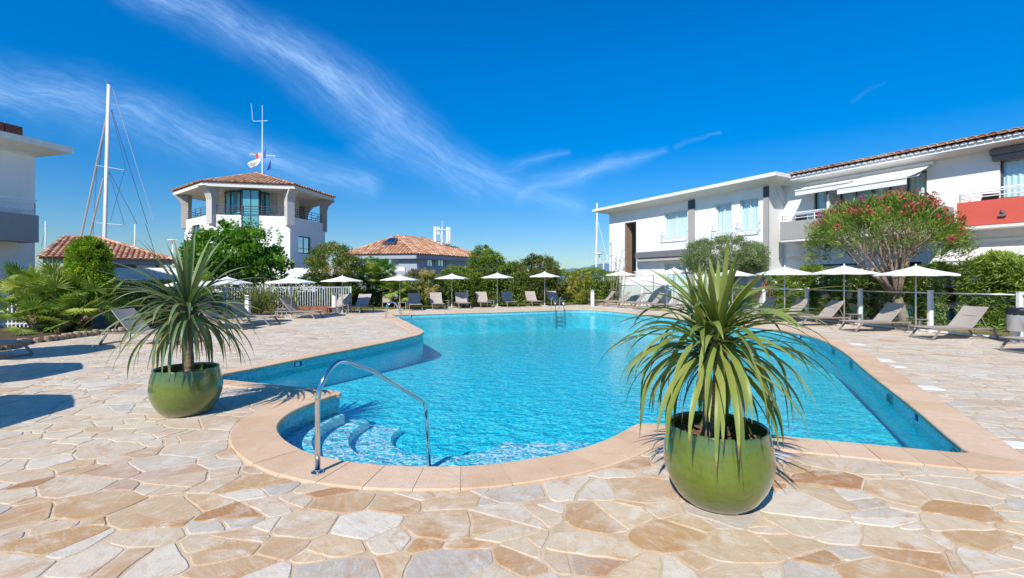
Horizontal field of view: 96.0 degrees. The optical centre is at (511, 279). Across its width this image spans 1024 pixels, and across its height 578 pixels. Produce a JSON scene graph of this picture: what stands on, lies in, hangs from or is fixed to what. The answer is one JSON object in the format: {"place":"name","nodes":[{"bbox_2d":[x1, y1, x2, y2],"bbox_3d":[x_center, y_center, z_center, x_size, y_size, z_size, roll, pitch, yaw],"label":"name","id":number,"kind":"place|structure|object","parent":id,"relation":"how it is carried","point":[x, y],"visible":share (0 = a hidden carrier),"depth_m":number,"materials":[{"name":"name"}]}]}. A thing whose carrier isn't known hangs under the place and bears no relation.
{"place":"outdoors","nodes":[
{"label":"outdoors","id":0,"kind":"place"},
{"bbox_2d":[36,235,175,305],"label":"house","id":1,"kind":"structure","parent":0,"point":[125,254],"depth_m":28.96,"materials":[{"name":"tile"}]},
{"bbox_2d":[113,268,177,289],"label":"garden wall","id":2,"kind":"structure","parent":0,"point":[129,272],"depth_m":23.00,"materials":[{"name":"paint"}]},
{"bbox_2d":[170,172,335,291],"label":"harbour tower","id":3,"kind":"structure","parent":0,"point":[285,207],"depth_m":38.14,"materials":[{"name":"paint"}]},
{"bbox_2d":[298,236,309,253],"bbox_3d":[-18.099,-2.965,39.944,0.060,1.476,1.788,0,0,10],"label":"window","id":4,"kind":"structure","parent":3,"relation":"in","point":[303,242],"depth_m":39.94,"materials":[{"name":"blue glass"}]},
{"bbox_2d":[269,268,345,291],"bbox_3d":[-15.277,0.438,34.721,4.600,2.525,3.000,0,0,-6],"label":"annex","id":5,"kind":"object","parent":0,"point":[296,272],"depth_m":33.20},
{"bbox_2d":[346,234,484,297],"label":"roofed house","id":6,"kind":"structure","parent":0,"point":[405,253],"depth_m":40.13,"materials":[{"name":"tile"}]},
{"bbox_2d":[434,227,450,245],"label":"telecom antenna","id":7,"kind":"object","parent":6,"relation":"on","point":[448,234],"visible":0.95,"depth_m":44.94,"materials":[{"name":"white paint"}]},
{"bbox_2d":[352,302,595,309],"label":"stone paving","id":8,"kind":"structure","parent":0,"point":[427,306],"depth_m":29.45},
{"bbox_2d":[0,303,1023,577],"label":"stone paving","id":9,"kind":"structure","parent":0,"point":[964,515],"depth_m":3.51,"materials":[{"name":"stone"}]},
{"bbox_2d":[0,340,33,359],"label":"sun lounger","id":10,"kind":"object","parent":9,"relation":"on","point":[12,342],"visible":1,"depth_m":10.19,"materials":[{"name":"grey"}]},
{"bbox_2d":[99,308,179,344],"bbox_3d":[-9.631,1.232,12.186,2.022,0.923,0.718,0,0,2],"label":"sun lounger","id":11,"kind":"object","parent":9,"relation":"on","point":[119,314],"visible":0.48,"depth_m":12.09,"materials":[{"name":"grey"}]},
{"bbox_2d":[147,362,223,417],"bbox_3d":[-4.150,1.407,5.880,0.796,0.579,0.796,0,0,0],"label":"plant pot","id":12,"kind":"object","parent":9,"relation":"on","point":[198,390],"visible":0.91,"depth_m":5.60,"materials":[{"name":"green ceramic"}]},
{"bbox_2d":[83,230,267,384],"bbox_3d":[-4.167,0.335,5.868,2.003,1.999,1.966,0,0,0],"label":"strap leaf plant","id":13,"kind":"object","parent":12,"relation":"in","point":[184,322],"visible":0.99,"depth_m":5.76,"materials":[{"name":"plant"}]},
{"bbox_2d":[197,302,255,329],"bbox_3d":[-9.980,1.232,15.829,2.022,0.923,0.718,0,0,2],"label":"sun lounger","id":14,"kind":"object","parent":9,"relation":"on","point":[230,319],"visible":0.35,"depth_m":15.81,"materials":[{"name":"grey"}]},
{"bbox_2d":[208,276,252,324],"bbox_3d":[-10.655,0.775,17.239,1.634,1.845,1.634,0,0,11],"label":"parasol","id":15,"kind":"object","parent":9,"relation":"on","point":[228,281],"visible":0.56,"depth_m":17.00,"materials":[{"name":"white fabric"}]},
{"bbox_2d":[221,299,279,324],"bbox_3d":[-9.840,1.232,17.311,2.022,0.923,0.718,0,0,4],"label":"sun lounger","id":16,"kind":"object","parent":9,"relation":"on","point":[247,313],"visible":0.59,"depth_m":17.35,"materials":[{"name":"grey"}]},
{"bbox_2d":[265,276,315,318],"bbox_3d":[-9.615,0.770,20.066,1.942,1.855,1.942,0,0,24],"label":"parasol","id":17,"kind":"object","parent":9,"relation":"on","point":[291,279],"visible":1,"depth_m":19.67,"materials":[{"name":"white fabric"}]},
{"bbox_2d":[272,297,323,318],"bbox_3d":[-9.354,1.232,20.209,2.022,0.923,0.718,0,0,8],"label":"sun lounger","id":18,"kind":"object","parent":9,"relation":"on","point":[286,301],"visible":0.98,"depth_m":20.21,"materials":[{"name":"grey"}]},
{"bbox_2d":[294,306,331,312],"bbox_3d":[-10.194,1.535,23.600,1.800,0.330,0.400,0,0,0],"label":"planter box","id":19,"kind":"object","parent":9,"relation":"on","point":[328,310],"visible":0.56,"depth_m":23.40,"materials":[{"name":"ceramic"}]},
{"bbox_2d":[332,292,336,312],"bbox_3d":[-8.818,1.175,22.878,0.163,1.050,0.163,0,0,0],"label":"bollard","id":20,"kind":"object","parent":9,"relation":"on","point":[334,300],"visible":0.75,"depth_m":22.80,"materials":[{"name":"white paint"}]},
{"bbox_2d":[323,294,354,313],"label":"sun lounger","id":21,"kind":"object","parent":9,"relation":"on","point":[346,299],"visible":0.76,"depth_m":23.86,"materials":[{"name":"brown"}]},
{"bbox_2d":[321,275,362,313],"bbox_3d":[-8.343,0.736,22.667,1.853,1.922,1.853,0,0,37],"label":"parasol","id":22,"kind":"object","parent":9,"relation":"on","point":[342,278],"visible":1,"depth_m":22.24,"materials":[{"name":"white fabric"}]},
{"bbox_2d":[345,294,373,312],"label":"sun lounger","id":23,"kind":"object","parent":9,"relation":"on","point":[363,300],"visible":1,"depth_m":24.30,"materials":[{"name":"grey"}]},
{"bbox_2d":[380,274,418,309],"bbox_3d":[-6.216,0.705,25.500,1.946,1.985,1.946,0,0,-40],"label":"parasol","id":24,"kind":"object","parent":9,"relation":"on","point":[399,277],"visible":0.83,"depth_m":25.05,"materials":[{"name":"white fabric"}]},
{"bbox_2d":[408,293,422,310],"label":"sun lounger","id":25,"kind":"object","parent":9,"relation":"on","point":[413,298],"visible":0.94,"depth_m":26.33,"materials":[{"name":"grey"}]},
{"bbox_2d":[429,292,444,309],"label":"sun lounger","id":26,"kind":"object","parent":9,"relation":"on","point":[435,298],"visible":1,"depth_m":27.13,"materials":[{"name":"brown"}]},
{"bbox_2d":[454,292,470,308],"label":"sun lounger","id":27,"kind":"object","parent":9,"relation":"on","point":[460,297],"visible":1,"depth_m":27.98,"materials":[{"name":"brown"}]},
{"bbox_2d":[481,272,513,306],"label":"parasol","id":28,"kind":"object","parent":9,"relation":"on","point":[497,275],"visible":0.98,"depth_m":27.76,"materials":[{"name":"white fabric"}]},
{"bbox_2d":[499,291,518,306],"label":"sun lounger","id":29,"kind":"object","parent":9,"relation":"on","point":[507,297],"visible":0.96,"depth_m":29.51,"materials":[{"name":"grey"}]},
{"bbox_2d":[530,271,559,305],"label":"parasol","id":30,"kind":"object","parent":9,"relation":"on","point":[544,274],"visible":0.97,"depth_m":28.73,"materials":[{"name":"white fabric"}]},
{"bbox_2d":[545,291,564,305],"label":"sun lounger","id":31,"kind":"object","parent":9,"relation":"on","point":[550,294],"visible":0.83,"depth_m":30.87,"materials":[{"name":"grey"}]},
{"bbox_2d":[564,270,594,301],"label":"yellow spiky shrub","id":32,"kind":"object","parent":9,"relation":"on","point":[578,282],"visible":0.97,"depth_m":30.68,"materials":[{"name":"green plant"}]},
{"bbox_2d":[606,270,636,303],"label":"parasol","id":33,"kind":"object","parent":9,"relation":"on","point":[621,273],"visible":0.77,"depth_m":31.61,"materials":[{"name":"white fabric"}]},
{"bbox_2d":[617,292,651,307],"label":"sun lounger","id":34,"kind":"object","parent":9,"relation":"on","point":[640,298],"visible":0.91,"depth_m":27.71,"materials":[{"name":"brown"}]},
{"bbox_2d":[632,293,668,308],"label":"sun lounger","id":35,"kind":"object","parent":9,"relation":"on","point":[656,300],"visible":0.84,"depth_m":26.46,"materials":[{"name":"brown"}]},
{"bbox_2d":[654,267,693,307],"bbox_3d":[9.558,0.477,27.200,2.056,2.439,2.056,0,0,38],"label":"parasol","id":36,"kind":"object","parent":9,"relation":"on","point":[670,271],"visible":0.67,"depth_m":26.62,"materials":[{"name":"white fabric"}]},
{"bbox_2d":[663,411,776,514],"bbox_3d":[1.585,1.407,3.560,0.796,0.579,0.796,0,0,-19],"label":"plant pot","id":37,"kind":"object","parent":9,"relation":"on","point":[698,481],"visible":0.83,"depth_m":3.26,"materials":[{"name":"green ceramic"}]},
{"bbox_2d":[600,232,854,481],"bbox_3d":[1.590,0.508,3.579,1.760,1.727,1.750,0,0,-19],"label":"strap leaf plant","id":38,"kind":"object","parent":37,"relation":"in","point":[732,380],"visible":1,"depth_m":3.36,"materials":[{"name":"plant"}]},
{"bbox_2d":[734,297,782,318],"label":"sun lounger","id":39,"kind":"object","parent":9,"relation":"on","point":[768,299],"visible":0.33,"depth_m":19.83,"materials":[{"name":"grey"}]},
{"bbox_2d":[754,265,810,321],"bbox_3d":[10.973,0.563,18.545,2.060,2.269,2.060,0,0,-26],"label":"parasol","id":40,"kind":"object","parent":9,"relation":"on","point":[784,270],"visible":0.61,"depth_m":18.03,"materials":[{"name":"white fabric"}]},
{"bbox_2d":[759,298,817,321],"bbox_3d":[11.030,1.232,18.454,2.022,0.923,0.718,0,0,-3],"label":"sun lounger","id":41,"kind":"object","parent":9,"relation":"on","point":[799,303],"visible":0.52,"depth_m":18.43,"materials":[{"name":"brown"}]},
{"bbox_2d":[788,300,853,325],"bbox_3d":[11.381,1.232,17.036,2.022,0.923,0.718,0,0,-2],"label":"sun lounger","id":42,"kind":"object","parent":9,"relation":"on","point":[831,308],"visible":0.77,"depth_m":17.02,"materials":[{"name":"brown"}]},
{"bbox_2d":[620,284,1023,337],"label":"glass fence","id":43,"kind":"object","parent":9,"relation":"on","point":[930,303],"visible":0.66,"depth_m":15.49,"materials":[{"name":"glass"}]},
{"bbox_2d":[811,264,879,326],"bbox_3d":[12.086,0.561,16.767,2.001,2.273,2.001,0,0,-13],"label":"parasol","id":44,"kind":"object","parent":9,"relation":"on","point":[844,270],"visible":0.88,"depth_m":16.52,"materials":[{"name":"white fabric"}]},
{"bbox_2d":[839,302,913,331],"bbox_3d":[11.991,1.232,15.186,2.022,0.923,0.718,0,0,-2],"label":"sun lounger","id":45,"kind":"object","parent":9,"relation":"on","point":[888,312],"visible":0.99,"depth_m":15.14,"materials":[{"name":"brown"}]},
{"bbox_2d":[873,264,960,333],"bbox_3d":[12.770,0.603,14.571,2.040,2.188,2.040,0,0,0],"label":"parasol","id":46,"kind":"object","parent":9,"relation":"on","point":[915,270],"visible":0.82,"depth_m":14.23,"materials":[{"name":"white fabric"}]},
{"bbox_2d":[909,305,999,339],"bbox_3d":[12.710,1.232,13.274,2.022,0.923,0.718,0,0,-3],"label":"sun lounger","id":47,"kind":"object","parent":9,"relation":"on","point":[968,318],"visible":0.99,"depth_m":13.20,"materials":[{"name":"brown"}]},
{"bbox_2d":[999,336,1023,353],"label":"sun lounger","id":48,"kind":"object","parent":9,"relation":"on","point":[1017,338],"visible":1,"depth_m":10.87,"materials":[{"name":"brown"}]},
{"bbox_2d":[1002,440,1023,448],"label":"access hatch","id":49,"kind":"object","parent":9,"relation":"on","point":[1016,444],"visible":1,"depth_m":4.72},
{"bbox_2d":[1005,307,1023,343],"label":"litter bin","id":50,"kind":"object","parent":9,"relation":"on","point":[1014,320],"visible":0.97,"depth_m":12.14,"materials":[{"name":"silver metal"}]},
{"bbox_2d":[0,0,1023,276],"label":"sky","id":51,"kind":"structure","parent":0,"point":[503,125],"materials":[{"name":"blue"}]},
{"bbox_2d":[46,280,1009,336],"bbox_3d":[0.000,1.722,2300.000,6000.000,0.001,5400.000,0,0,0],"label":"ground","id":52,"kind":"structure","parent":0,"point":[269,313],"depth_m":25.52,"materials":[{"name":"stone"}]},
{"bbox_2d":[0,122,72,326],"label":"villa","id":53,"kind":"object","parent":52,"relation":"on","point":[19,218],"visible":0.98,"depth_m":16.37,"materials":[{"name":"paint"}]},
{"bbox_2d":[80,80,154,251],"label":"boat mast","id":54,"kind":"object","parent":52,"relation":"on","point":[107,173],"visible":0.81,"depth_m":40.07,"materials":[{"name":"metal"}]},
{"bbox_2d":[0,314,251,349],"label":"planting bed","id":55,"kind":"object","parent":52,"relation":"on","point":[4,335],"visible":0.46,"depth_m":15.67,"materials":[{"name":"soil"}]},
{"bbox_2d":[0,294,83,326],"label":"picket fence","id":56,"kind":"object","parent":55,"relation":"on","point":[7,323],"visible":0.14,"depth_m":15.87,"materials":[{"name":"white paint"}]},
{"bbox_2d":[0,327,124,350],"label":"log edging","id":57,"kind":"object","parent":55,"relation":"on","point":[76,334],"visible":0.65,"depth_m":13.01,"materials":[{"name":"wood"}]},
{"bbox_2d":[0,257,138,335],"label":"fan palm","id":58,"kind":"object","parent":55,"relation":"on","point":[36,293],"visible":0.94,"depth_m":14.55,"materials":[{"name":"green plant"}]},
{"bbox_2d":[61,235,116,328],"bbox_3d":[-14.102,0.136,15.412,1.427,3.238,1.427,0,0,0],"label":"clipped tree","id":59,"kind":"object","parent":55,"relation":"on","point":[79,252],"visible":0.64,"depth_m":15.10,"materials":[{"name":"green plant"}]},
{"bbox_2d":[105,278,194,322],"bbox_3d":[-14.454,0.831,18.497,2.794,1.834,1.185,0,0,-22],"label":"clipped hedge","id":60,"kind":"object","parent":55,"relation":"on","point":[133,296],"visible":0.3,"depth_m":18.16,"materials":[{"name":"green plant"}]},
{"bbox_2d":[172,216,294,290],"bbox_3d":[-16.016,-0.919,26.425,5.698,5.348,5.209,0,0,35],"label":"leafy tree","id":61,"kind":"object","parent":52,"relation":"on","point":[252,256],"visible":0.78,"depth_m":25.73,"materials":[{"name":"green plant"}]},
{"bbox_2d":[194,270,321,310],"bbox_3d":[-15.176,0.583,25.104,9.011,2.451,1.936,0,0,-11],"label":"mixed hedge","id":62,"kind":"object","parent":52,"relation":"on","point":[239,275],"visible":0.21,"depth_m":25.30,"materials":[{"name":"green plant"}]},
{"bbox_2d":[222,278,317,313],"bbox_3d":[-11.524,0.750,22.062,4.616,1.804,2.966,0,0,0],"label":"flax clump","id":63,"kind":"object","parent":52,"relation":"on","point":[269,300],"visible":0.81,"depth_m":21.81,"materials":[{"name":"green plant"}]},
{"bbox_2d":[223,286,351,313],"bbox_3d":[-11.360,1.030,23.500,6.044,1.340,0.097,0,0,-14],"label":"picket fence","id":64,"kind":"object","parent":52,"relation":"on","point":[289,288],"visible":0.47,"depth_m":23.69,"materials":[{"name":"grey paint"}]},
{"bbox_2d":[311,291,330,305],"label":"shrub","id":65,"kind":"object","parent":52,"relation":"on","point":[326,298],"visible":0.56,"depth_m":24.23,"materials":[{"name":"green plant"}]},
{"bbox_2d":[302,241,365,304],"bbox_3d":[-10.513,-0.303,27.466,3.447,4.128,3.310,0,0,-36],"label":"photinia tree","id":66,"kind":"object","parent":52,"relation":"on","point":[315,261],"visible":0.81,"depth_m":26.92,"materials":[{"name":"green plant"}]},
{"bbox_2d":[315,273,396,306],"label":"mixed hedge","id":67,"kind":"object","parent":52,"relation":"on","point":[376,299],"visible":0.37,"depth_m":28.51,"materials":[{"name":"green plant"}]},
{"bbox_2d":[356,259,385,306],"bbox_3d":[-8.745,0.190,28.664,2.542,3.080,2.291,0,0,0],"label":"tree","id":68,"kind":"object","parent":52,"relation":"on","point":[370,268],"visible":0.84,"depth_m":28.42,"materials":[{"name":"green plant"}]},
{"bbox_2d":[361,255,397,289],"bbox_3d":[-9.846,-0.036,34.001,3.015,3.629,2.095,0,0,0],"label":"leafy tree","id":69,"kind":"object","parent":52,"relation":"on","point":[384,264],"visible":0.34,"depth_m":33.81,"materials":[{"name":"green plant"}]},
{"bbox_2d":[375,275,411,306],"bbox_3d":[-7.053,0.714,28.486,2.684,2.139,2.218,0,0,-25],"label":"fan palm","id":70,"kind":"object","parent":52,"relation":"on","point":[393,285],"visible":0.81,"depth_m":28.26,"materials":[{"name":"green plant"}]},
{"bbox_2d":[402,268,428,288],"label":"bronze shrub","id":71,"kind":"object","parent":52,"relation":"on","point":[413,273],"visible":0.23,"depth_m":30.07,"materials":[{"name":"green plant"}]},
{"bbox_2d":[396,274,452,305],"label":"mixed hedge","id":72,"kind":"object","parent":52,"relation":"on","point":[445,294],"visible":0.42,"depth_m":29.91,"materials":[{"name":"green plant"}]},
{"bbox_2d":[413,268,442,302],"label":"yellow shrub","id":73,"kind":"object","parent":52,"relation":"on","point":[427,289],"visible":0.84,"depth_m":29.51,"materials":[{"name":"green plant"}]},
{"bbox_2d":[435,273,468,307],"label":"parasol","id":74,"kind":"object","parent":52,"relation":"on","point":[451,276],"visible":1,"depth_m":27.43,"materials":[{"name":"white fabric"}]},
{"bbox_2d":[436,264,479,294],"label":"hedge shrub","id":75,"kind":"object","parent":52,"relation":"on","point":[448,270],"visible":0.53,"depth_m":30.99,"materials":[{"name":"green plant"}]},
{"bbox_2d":[454,244,507,299],"bbox_3d":[-2.159,-0.358,32.039,3.918,4.236,2.952,0,0,0],"label":"hedge shrub","id":76,"kind":"object","parent":52,"relation":"on","point":[488,257],"visible":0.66,"depth_m":31.39,"materials":[{"name":"green plant"}]},
{"bbox_2d":[475,292,492,307],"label":"sun lounger","id":77,"kind":"object","parent":52,"relation":"on","point":[481,297],"visible":0.98,"depth_m":28.86,"materials":[{"name":"brown"}]},
{"bbox_2d":[449,268,583,304],"bbox_3d":[0.338,0.482,32.595,9.758,2.618,2.128,0,0,-17],"label":"mixed hedge","id":78,"kind":"object","parent":52,"relation":"on","point":[518,294],"visible":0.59,"depth_m":32.01,"materials":[{"name":"green plant"}]},
{"bbox_2d":[499,260,529,284],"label":"hedge shrub","id":79,"kind":"object","parent":78,"relation":"on","point":[509,269],"visible":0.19,"depth_m":32.93,"materials":[{"name":"green plant"}]},
{"bbox_2d":[523,291,542,306],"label":"sun lounger","id":80,"kind":"object","parent":52,"relation":"on","point":[531,296],"visible":1,"depth_m":30.17,"materials":[{"name":"brown"}]},
{"bbox_2d":[511,252,563,299],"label":"hedge shrub","id":81,"kind":"object","parent":52,"relation":"on","point":[551,267],"visible":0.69,"depth_m":32.42,"materials":[{"name":"green plant"}]},
{"bbox_2d":[569,266,619,301],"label":"mixed hedge","id":82,"kind":"object","parent":52,"relation":"on","point":[603,289],"visible":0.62,"depth_m":34.90,"materials":[{"name":"green plant"}]},
{"bbox_2d":[589,203,608,273],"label":"boat mast","id":83,"kind":"object","parent":52,"relation":"on","point":[596,235],"visible":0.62,"depth_m":59.95,"materials":[{"name":"metal"}]},
{"bbox_2d":[592,171,792,308],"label":"hotel block","id":84,"kind":"structure","parent":52,"relation":"on","point":[656,233],"depth_m":30.20,"materials":[{"name":"white paint"}]},
{"bbox_2d":[666,262,685,290],"bbox_3d":[11.321,-0.176,31.285,0.340,1.972,1.866,0,0,-29],"label":"window","id":85,"kind":"structure","parent":84,"relation":"in","point":[677,265],"depth_m":31.43,"materials":[{"name":"glass"}]},
{"bbox_2d":[666,210,686,239],"bbox_3d":[11.203,-3.660,31.161,0.133,1.871,1.929,0,0,-29],"label":"window","id":86,"kind":"structure","parent":84,"relation":"in","point":[677,220],"depth_m":31.32,"materials":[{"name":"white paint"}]},
{"bbox_2d":[717,203,731,234],"bbox_3d":[12.971,-3.660,27.982,0.133,1.871,1.071,0,0,-29],"label":"window","id":87,"kind":"structure","parent":84,"relation":"in","point":[724,211],"depth_m":28.10,"materials":[{"name":"fabric"}]},
{"bbox_2d":[742,198,757,232],"bbox_3d":[13.774,-3.660,26.537,0.133,1.871,1.118,0,0,-29],"label":"window","id":88,"kind":"structure","parent":84,"relation":"in","point":[749,208],"depth_m":26.56,"materials":[{"name":"white paint"}]},
{"bbox_2d":[689,284,757,310],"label":"oleander hedge","id":89,"kind":"object","parent":52,"relation":"on","point":[736,291],"visible":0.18,"depth_m":24.82,"materials":[{"name":"green plant"}]},
{"bbox_2d":[679,233,772,283],"bbox_3d":[11.613,-0.424,25.222,5.119,4.354,3.559,0,0,0],"label":"olive tree","id":90,"kind":"object","parent":52,"relation":"on","point":[704,247],"visible":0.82,"depth_m":24.49,"materials":[{"name":"green plant"}]},
{"bbox_2d":[764,259,967,325],"bbox_3d":[14.947,0.533,20.395,2.127,2.708,7.736,0,0,-21],"label":"oleander hedge","id":91,"kind":"object","parent":52,"relation":"on","point":[874,303],"visible":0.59,"depth_m":19.25,"materials":[{"name":"green plant"}]},
{"bbox_2d":[801,186,982,325],"bbox_3d":[13.908,-0.836,17.160,5.244,5.228,4.979,0,0,0],"label":"oleander tree","id":92,"kind":"object","parent":52,"relation":"on","point":[896,210],"visible":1,"depth_m":16.54,"materials":[{"name":"green plant"}]},
{"bbox_2d":[950,248,1023,331],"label":"oleander hedge","id":93,"kind":"object","parent":52,"relation":"on","point":[994,316],"visible":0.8,"depth_m":15.58,"materials":[{"name":"green plant"}]},
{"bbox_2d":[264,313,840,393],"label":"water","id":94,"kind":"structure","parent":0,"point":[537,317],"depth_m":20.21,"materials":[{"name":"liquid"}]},
{"bbox_2d":[558,263,608,279],"bbox_3d":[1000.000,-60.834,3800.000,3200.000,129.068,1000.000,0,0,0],"label":"hills","id":95,"kind":"structure","parent":0,"point":[606,266],"depth_m":3553.22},
{"bbox_2d":[223,310,960,452],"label":"pool wall","id":96,"kind":"structure","parent":0,"point":[901,424],"depth_m":11.53,"materials":[{"name":"teal tile"}]},
{"bbox_2d":[362,438,863,489],"bbox_3d":[1.651,1.708,15.156,15.749,0.023,22.884,0,0,0],"label":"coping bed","id":97,"kind":"object","parent":96,"relation":"on","point":[501,466],"visible":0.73,"depth_m":3.92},
{"bbox_2d":[221,309,1023,490],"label":"pool coping","id":98,"kind":"object","parent":97,"relation":"on","point":[257,440],"visible":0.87,"depth_m":4.56,"materials":[{"name":"stone"}]},
{"bbox_2d":[311,359,430,474],"bbox_3d":[-1.364,1.515,4.771,0.110,1.555,1.736,0,0,24],"label":"pool handrail","id":99,"kind":"object","parent":98,"relation":"on","point":[318,470],"visible":0.98,"depth_m":4.25,"materials":[{"name":"silver metal"}]},
{"bbox_2d":[316,328,905,456],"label":"pool floor","id":100,"kind":"structure","parent":0,"point":[493,395],"depth_m":9.47,"materials":[{"name":"tile"}]},
{"bbox_2d":[350,425,528,466],"bbox_3d":[-1.335,2.315,5.492,5.660,0.110,2.591,0,0,20],"label":"pool step","id":101,"kind":"object","parent":100,"relation":"on","point":[374,442],"visible":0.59,"depth_m":6.02,"materials":[{"name":"tile"}]},
{"bbox_2d":[314,418,554,465],"bbox_3d":[-1.359,2.200,5.396,5.620,0.120,2.426,0,0,20],"label":"pool step","id":102,"kind":"object","parent":101,"relation":"on","point":[335,443],"visible":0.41,"depth_m":5.83,"materials":[{"name":"tile"}]},
{"bbox_2d":[284,414,593,458],"bbox_3d":[-0.910,2.070,5.117,4.554,0.140,2.176,0,0,20],"label":"pool step","id":103,"kind":"object","parent":102,"relation":"on","point":[303,438],"visible":0.18,"depth_m":5.76,"materials":[{"name":"tile"}]},
{"bbox_2d":[610,243,626,299],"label":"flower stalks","id":104,"kind":"object","parent":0,"point":[615,271],"visible":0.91,"depth_m":34.66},
{"bbox_2d":[776,126,1023,312],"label":"hotel wing","id":105,"kind":"structure","parent":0,"point":[962,175],"depth_m":19.93,"materials":[{"name":"paint"}]},
{"bbox_2d":[816,189,836,217],"bbox_3d":[16.579,-3.644,24.230,0.133,2.431,1.097,0,0,-29],"label":"window","id":106,"kind":"structure","parent":105,"relation":"in","point":[821,197],"depth_m":24.45,"materials":[{"name":"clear glass"}]},
{"bbox_2d":[821,263,860,285],"bbox_3d":[16.898,0.375,23.655,0.133,2.330,1.900,0,0,-29],"label":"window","id":107,"kind":"structure","parent":105,"relation":"in","point":[824,265],"depth_m":23.73,"materials":[{"name":"clear glass"}]},
{"bbox_2d":[840,171,926,205],"bbox_3d":[17.750,-3.644,22.124,0.133,2.431,3.505,0,0,-29],"label":"window","id":108,"kind":"structure","parent":105,"relation":"in","point":[919,182],"depth_m":21.47,"materials":[{"name":"clear glass"}]},
{"bbox_2d":[1001,157,1023,197],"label":"window","id":109,"kind":"structure","parent":105,"relation":"in","point":[1012,170],"depth_m":18.31,"materials":[{"name":"clear glass"}]},
{"bbox_2d":[796,318,1005,334],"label":"dry grass","id":110,"kind":"structure","parent":0,"point":[974,332],"depth_m":16.49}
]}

